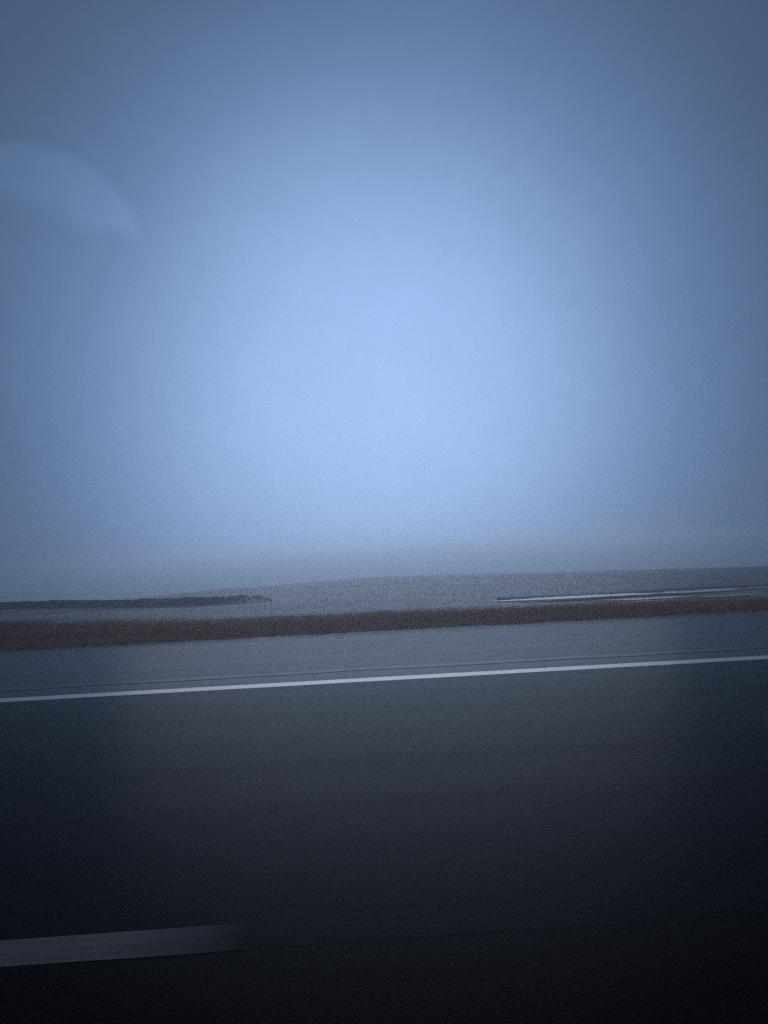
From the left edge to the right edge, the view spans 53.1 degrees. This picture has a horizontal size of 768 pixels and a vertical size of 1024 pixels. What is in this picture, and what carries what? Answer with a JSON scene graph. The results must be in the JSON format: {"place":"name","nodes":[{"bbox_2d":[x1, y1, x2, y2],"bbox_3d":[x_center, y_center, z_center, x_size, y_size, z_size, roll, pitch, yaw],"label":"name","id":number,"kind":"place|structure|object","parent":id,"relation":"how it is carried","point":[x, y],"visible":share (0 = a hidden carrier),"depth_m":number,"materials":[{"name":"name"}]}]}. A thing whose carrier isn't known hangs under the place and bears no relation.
{"place":"outdoors","nodes":[
{"label":"outdoors","id":0,"kind":"place"},
{"bbox_2d":[0,655,767,1023],"bbox_3d":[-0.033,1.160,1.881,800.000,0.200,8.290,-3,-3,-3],"label":"road","id":1,"kind":"structure","parent":0,"point":[122,813],"depth_m":2.59,"materials":[{"name":"grey asphalt"}]},
{"bbox_2d":[0,922,253,966],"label":"lane line","id":2,"kind":"object","parent":1,"relation":"on","point":[143,943],"visible":1,"depth_m":1.94,"materials":[{"name":"paint"}]},
{"bbox_2d":[0,655,767,701],"bbox_3d":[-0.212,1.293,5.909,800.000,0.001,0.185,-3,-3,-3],"label":"edge line","id":3,"kind":"object","parent":1,"relation":"on","point":[379,678],"visible":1,"depth_m":5.92,"materials":[{"name":"paint"}]},
{"bbox_2d":[122,885,767,959],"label":"worn lane line","id":4,"kind":"object","parent":1,"relation":"on","point":[496,918],"visible":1,"depth_m":1.99,"materials":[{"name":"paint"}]},
{"bbox_2d":[0,611,767,697],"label":"road shoulder","id":5,"kind":"object","parent":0,"point":[143,661],"visible":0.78,"depth_m":7.54},
{"bbox_2d":[0,645,767,690],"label":"road seam","id":6,"kind":"object","parent":5,"relation":"on","point":[397,667],"visible":1,"depth_m":6.49,"materials":[{"name":"grey asphalt"}]},
{"bbox_2d":[0,546,767,651],"bbox_3d":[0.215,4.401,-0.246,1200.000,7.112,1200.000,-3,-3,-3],"label":"ground","id":7,"kind":"structure","parent":0,"point":[748,558],"depth_m":22.85,"materials":[{"name":"soil"}]},
{"bbox_2d":[0,595,271,608],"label":"hedge","id":8,"kind":"object","parent":7,"relation":"on","point":[143,602],"visible":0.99,"depth_m":18.66,"materials":[{"name":"green plant"}]},
{"bbox_2d":[0,565,767,622],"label":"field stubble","id":9,"kind":"object","parent":7,"relation":"on","point":[435,589],"visible":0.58,"depth_m":18.78,"materials":[{"name":"plant"}]},
{"bbox_2d":[527,598,589,601],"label":"puddle","id":10,"kind":"object","parent":7,"relation":"on","point":[561,600],"visible":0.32,"depth_m":13.68,"materials":[{"name":"white liquid"}]},
{"bbox_2d":[486,592,664,601],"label":"puddle","id":11,"kind":"object","parent":7,"relation":"on","point":[613,596],"visible":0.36,"depth_m":13.93,"materials":[{"name":"white liquid"}]},
{"bbox_2d":[589,595,703,600],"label":"puddle","id":12,"kind":"object","parent":7,"relation":"on","point":[651,598],"visible":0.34,"depth_m":13.32,"materials":[{"name":"white liquid"}]},
{"bbox_2d":[658,593,697,595],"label":"puddle","id":13,"kind":"object","parent":7,"relation":"on","point":[675,594],"visible":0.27,"depth_m":13.84,"materials":[{"name":"white liquid"}]},
{"bbox_2d":[658,588,751,593],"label":"puddle","id":14,"kind":"object","parent":7,"relation":"on","point":[703,591],"visible":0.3,"depth_m":14.02,"materials":[{"name":"white liquid"}]},
{"bbox_2d":[696,594,763,598],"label":"puddle","id":15,"kind":"object","parent":7,"relation":"on","point":[720,596],"visible":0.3,"depth_m":12.82,"materials":[{"name":"white liquid"}]},
{"bbox_2d":[737,587,767,588],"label":"puddle","id":16,"kind":"object","parent":7,"relation":"on","point":[754,588],"visible":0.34,"depth_m":14.07,"materials":[{"name":"white liquid"}]},
{"bbox_2d":[0,594,767,651],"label":"verge grass","id":17,"kind":"structure","parent":0,"point":[416,619],"depth_m":10.63,"materials":[{"name":"plant"}]},
{"bbox_2d":[0,0,767,583],"label":"sky","id":18,"kind":"structure","parent":0,"point":[284,284],"materials":[{"name":"blue"}]}
]}

